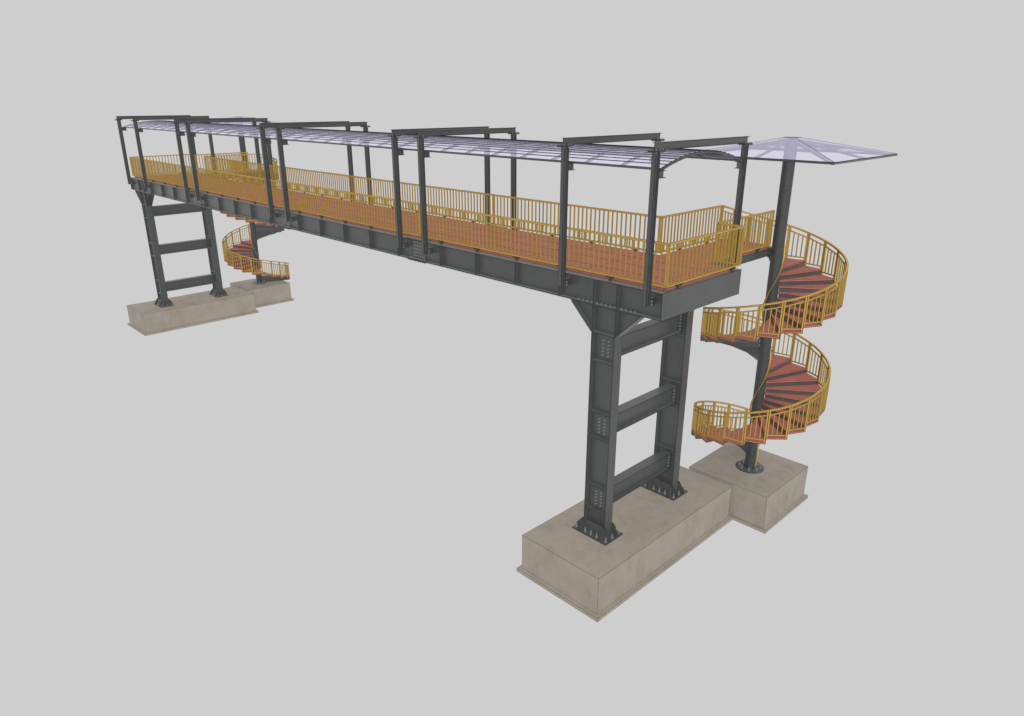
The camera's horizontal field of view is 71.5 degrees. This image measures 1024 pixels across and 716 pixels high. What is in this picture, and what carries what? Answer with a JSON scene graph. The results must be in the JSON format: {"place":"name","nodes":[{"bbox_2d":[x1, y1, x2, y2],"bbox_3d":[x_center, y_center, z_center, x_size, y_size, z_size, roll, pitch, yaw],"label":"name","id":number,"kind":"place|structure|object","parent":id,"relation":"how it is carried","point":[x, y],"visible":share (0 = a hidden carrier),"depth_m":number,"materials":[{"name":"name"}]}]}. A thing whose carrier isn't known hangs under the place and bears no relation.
{"place":"outdoors","nodes":[
{"label":"outdoors","id":0,"kind":"place"},
{"bbox_2d":[135,190,227,307],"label":"bridge pier","id":1,"kind":"structure","parent":0,"point":[158,250],"depth_m":38.19,"materials":[{"name":"grey paint"}]},
{"bbox_2d":[127,286,258,335],"bbox_3d":[-17.719,-2.724,39.557,6.204,1.103,2.693,-18,27,-41],"label":"pier footing","id":2,"kind":"object","parent":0,"point":[152,318],"visible":1,"depth_m":38.59,"materials":[{"name":"concrete"}]},
{"bbox_2d":[230,278,293,307],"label":"stair footing","id":3,"kind":"object","parent":2,"relation":"attached to","point":[271,293],"visible":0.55,"depth_m":42.45,"materials":[{"name":"concrete"}]},
{"bbox_2d":[220,122,289,283],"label":"spiral staircase","id":4,"kind":"structure","parent":3,"relation":"on","point":[241,255],"depth_m":41.93,"materials":[{"name":"yellow metal"}]},
{"bbox_2d":[220,117,277,125],"bbox_3d":[-15.269,-13.278,39.812,3.903,0.466,3.903,-18,27,-41],"label":"pyramid canopy","id":5,"kind":"object","parent":4,"relation":"on","point":[243,123],"visible":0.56,"depth_m":39.75,"materials":[{"name":"purple glass"}]},
{"bbox_2d":[0,0,1023,715],"label":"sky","id":6,"kind":"structure","parent":0,"point":[322,501],"materials":[{"name":"grey"}]},
{"bbox_2d":[517,466,732,621],"bbox_3d":[3.276,4.609,19.410,6.204,1.103,2.693,-18,27,-41],"label":"pier footing","id":7,"kind":"object","parent":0,"point":[566,562],"visible":0.77,"depth_m":18.09,"materials":[{"name":"concrete"}]},
{"bbox_2d":[689,442,807,533],"bbox_3d":[7.174,3.788,21.679,2.742,1.103,2.704,-18,27,-41],"label":"stair footing","id":8,"kind":"object","parent":7,"relation":"attached to","point":[769,497],"visible":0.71,"depth_m":20.84,"materials":[{"name":"concrete"}]},
{"bbox_2d":[691,139,848,473],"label":"spiral staircase","id":9,"kind":"structure","parent":8,"relation":"on","point":[794,401],"depth_m":19.66,"materials":[{"name":"yellow metal"}]},
{"bbox_2d":[702,137,896,164],"bbox_3d":[7.176,-5.438,18.274,3.903,0.466,3.903,-18,27,-41],"label":"pyramid canopy","id":10,"kind":"object","parent":9,"relation":"on","point":[810,147],"visible":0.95,"depth_m":17.77,"materials":[{"name":"purple glass"}]},
{"bbox_2d":[571,299,693,545],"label":"bridge pier","id":11,"kind":"structure","parent":0,"point":[616,335],"depth_m":17.94,"materials":[{"name":"grey paint"}]},
{"bbox_2d":[131,177,669,320],"bbox_3d":[-8.294,-5.124,26.158,0.298,0.678,32.992,-18,27,-41],"label":"plate girder","id":12,"kind":"object","parent":11,"relation":"on","point":[620,296],"visible":0.77,"depth_m":19.70,"materials":[{"name":"grey metal"}]},
{"bbox_2d":[114,115,197,183],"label":"portal frame","id":13,"kind":"object","parent":12,"relation":"attached to","point":[121,129],"visible":0.46,"depth_m":36.37,"materials":[{"name":"grey paint"}]},
{"bbox_2d":[129,157,193,189],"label":"railing","id":14,"kind":"object","parent":12,"relation":"on","point":[155,170],"visible":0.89,"depth_m":34.06,"materials":[{"name":"yellow metal"}]},
{"bbox_2d":[131,116,216,187],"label":"portal frame","id":15,"kind":"object","parent":12,"relation":"attached to","point":[138,141],"visible":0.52,"depth_m":34.97,"materials":[{"name":"grey paint"}]},
{"bbox_2d":[172,118,262,197],"bbox_3d":[-13.232,-9.148,32.344,3.837,3.351,0.232,-18,27,-41],"label":"portal frame","id":16,"kind":"object","parent":12,"relation":"attached to","point":[176,123],"visible":0.62,"depth_m":31.39,"materials":[{"name":"grey paint"}]},
{"bbox_2d":[182,118,275,200],"bbox_3d":[-12.395,-8.856,31.541,3.837,3.351,0.232,-18,27,-41],"label":"portal frame","id":17,"kind":"object","parent":12,"relation":"attached to","point":[189,134],"visible":0.77,"depth_m":30.67,"materials":[{"name":"grey paint"}]},
{"bbox_2d":[196,167,283,207],"bbox_3d":[-11.082,-6.876,28.573,0.084,1.036,7.999,-18,27,-41],"label":"railing","id":18,"kind":"object","parent":12,"relation":"on","point":[232,195],"visible":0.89,"depth_m":28.50,"materials":[{"name":"yellow metal"}]},
{"bbox_2d":[256,121,353,217],"bbox_3d":[-7.651,-7.199,26.988,3.837,3.351,0.232,-18,27,-41],"label":"portal frame","id":19,"kind":"object","parent":12,"relation":"attached to","point":[264,140],"visible":0.61,"depth_m":26.03,"materials":[{"name":"grey paint"}]},
{"bbox_2d":[273,122,372,221],"bbox_3d":[-6.791,-6.898,26.163,3.837,3.351,0.232,-18,27,-41],"label":"portal frame","id":20,"kind":"object","parent":12,"relation":"attached to","point":[280,143],"visible":0.79,"depth_m":25.32,"materials":[{"name":"grey paint"}]},
{"bbox_2d":[287,182,419,235],"bbox_3d":[-5.485,-4.921,23.202,0.084,1.036,7.999,-18,27,-41],"label":"railing","id":21,"kind":"object","parent":12,"relation":"on","point":[341,218],"visible":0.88,"depth_m":22.90,"materials":[{"name":"yellow metal"}]},
{"bbox_2d":[135,173,729,290],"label":"bridge deck","id":22,"kind":"structure","parent":12,"relation":"on","point":[601,259],"depth_m":19.96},
{"bbox_2d":[387,126,489,248],"bbox_3d":[-2.047,-5.241,21.610,3.837,3.351,0.232,-18,27,-41],"label":"portal frame","id":23,"kind":"object","parent":12,"relation":"attached to","point":[396,152],"visible":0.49,"depth_m":20.64,"materials":[{"name":"grey paint"}]},
{"bbox_2d":[413,127,519,254],"bbox_3d":[-1.210,-4.949,20.807,3.837,3.351,0.232,-18,27,-41],"label":"portal frame","id":24,"kind":"object","parent":12,"relation":"attached to","point":[422,154],"visible":0.81,"depth_m":19.96,"materials":[{"name":"grey paint"}]},
{"bbox_2d":[418,203,669,287],"bbox_3d":[0.276,-2.909,17.674,0.084,1.036,8.465,-18,27,-41],"label":"railing","id":25,"kind":"object","parent":12,"relation":"on","point":[518,256],"visible":0.9,"depth_m":17.27,"materials":[{"name":"yellow metal"}]},
{"bbox_2d":[557,133,664,286],"bbox_3d":[2.430,-3.677,17.314,3.837,3.351,0.232,-18,27,-41],"label":"portal frame","id":26,"kind":"object","parent":12,"relation":"attached to","point":[566,168],"visible":0.72,"depth_m":16.25,"materials":[{"name":"grey paint"}]},
{"bbox_2d":[642,136,752,306],"bbox_3d":[4.110,-3.091,15.702,3.837,3.351,0.232,-18,27,-41],"label":"portal frame","id":27,"kind":"object","parent":12,"relation":"attached to","point":[656,174],"visible":0.83,"depth_m":14.85,"materials":[{"name":"grey paint"}]},
{"bbox_2d":[122,120,742,170],"bbox_3d":[-7.220,-8.255,26.137,3.246,0.318,32.492,-18,27,-41],"label":"arched canopy","id":28,"kind":"object","parent":27,"relation":"on","point":[457,141],"visible":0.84,"depth_m":19.03,"materials":[{"name":"purple glass"}]},
{"bbox_3d":[-18.717,-9.500,38.175,3.292,0.606,0.162,-18,27,-41],"label":"end beam","id":29,"kind":"object","parent":12,"relation":"attached to","visible":0},
{"bbox_2d":[131,154,190,174],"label":"railing","id":30,"kind":"object","parent":29,"relation":"on","point":[165,160],"visible":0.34,"depth_m":38.01,"materials":[{"name":"yellow metal"}]},
{"bbox_2d":[234,180,739,270],"bbox_3d":[-6.150,-5.840,28.131,0.298,0.678,32.992,-18,27,-41],"label":"plate girder","id":31,"kind":"object","parent":11,"relation":"on","point":[735,269],"visible":0.06,"depth_m":22.59,"materials":[{"name":"metal"}]},
{"bbox_2d":[199,170,257,178],"bbox_3d":[-15.638,-10.002,39.186,3.152,0.439,1.637,-18,27,-41],"label":"stair landing","id":32,"kind":"object","parent":31,"relation":"attached to","point":[239,173],"visible":0.1,"depth_m":39.14,"materials":[{"name":"grey paint"}]},
{"bbox_2d":[195,152,249,172],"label":"railing","id":33,"kind":"object","parent":32,"relation":"on","point":[224,160],"visible":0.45,"depth_m":39.60,"materials":[{"name":"yellow metal"}]},
{"bbox_2d":[205,153,255,173],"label":"railing","id":34,"kind":"object","parent":32,"relation":"on","point":[236,159],"visible":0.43,"depth_m":38.48,"materials":[{"name":"yellow metal"}]},
{"bbox_2d":[203,156,259,183],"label":"railing","id":35,"kind":"object","parent":31,"relation":"on","point":[209,161],"visible":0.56,"depth_m":35.13,"materials":[{"name":"yellow metal"}]},
{"bbox_2d":[258,163,354,200],"bbox_3d":[-8.959,-7.585,30.527,0.084,1.036,7.999,-18,27,-41],"label":"railing","id":36,"kind":"object","parent":31,"relation":"on","point":[302,170],"visible":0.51,"depth_m":29.91,"materials":[{"name":"yellow metal"}]},
{"bbox_2d":[353,176,492,224],"bbox_3d":[-3.361,-5.630,25.156,0.084,1.036,7.999,-18,27,-41],"label":"railing","id":37,"kind":"object","parent":31,"relation":"on","point":[427,186],"visible":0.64,"depth_m":24.52,"materials":[{"name":"yellow metal"}]},
{"bbox_2d":[493,194,660,252],"bbox_3d":[1.621,-3.889,20.375,0.084,1.036,6.242,-18,27,-41],"label":"railing","id":38,"kind":"object","parent":31,"relation":"on","point":[587,208],"visible":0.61,"depth_m":20.10,"materials":[{"name":"yellow metal"}]},
{"bbox_2d":[660,269,741,321],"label":"end beam","id":39,"kind":"structure","parent":31,"relation":"attached to","point":[691,296],"depth_m":15.94,"materials":[{"name":"grey metal"}]},
{"bbox_2d":[667,226,744,288],"bbox_3d":[4.380,-2.257,15.886,3.115,1.036,0.084,-18,27,-41],"label":"railing","id":40,"kind":"object","parent":39,"relation":"on","point":[678,284],"visible":1,"depth_m":15.82,"materials":[{"name":"yellow metal"}]},
{"bbox_2d":[662,240,771,266],"bbox_3d":[5.460,-2.633,18.940,3.152,0.439,1.637,-18,27,-41],"label":"stair landing","id":41,"kind":"object","parent":31,"relation":"attached to","point":[752,255],"visible":0.44,"depth_m":18.82,"materials":[{"name":"grey paint"}]},
{"bbox_2d":[659,205,722,252],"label":"railing","id":42,"kind":"object","parent":41,"relation":"on","point":[688,213],"visible":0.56,"depth_m":19.08,"materials":[{"name":"yellow metal"}]},
{"bbox_2d":[713,210,774,259],"bbox_3d":[6.019,-3.135,18.308,2.921,1.036,0.084,-18,27,-41],"label":"railing","id":43,"kind":"object","parent":41,"relation":"on","point":[772,213],"visible":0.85,"depth_m":18.64,"materials":[{"name":"yellow metal"}]},
{"bbox_2d":[715,222,743,264],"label":"railing","id":44,"kind":"object","parent":31,"relation":"on","point":[726,224],"visible":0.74,"depth_m":17.10,"materials":[{"name":"yellow metal"}]}
]}

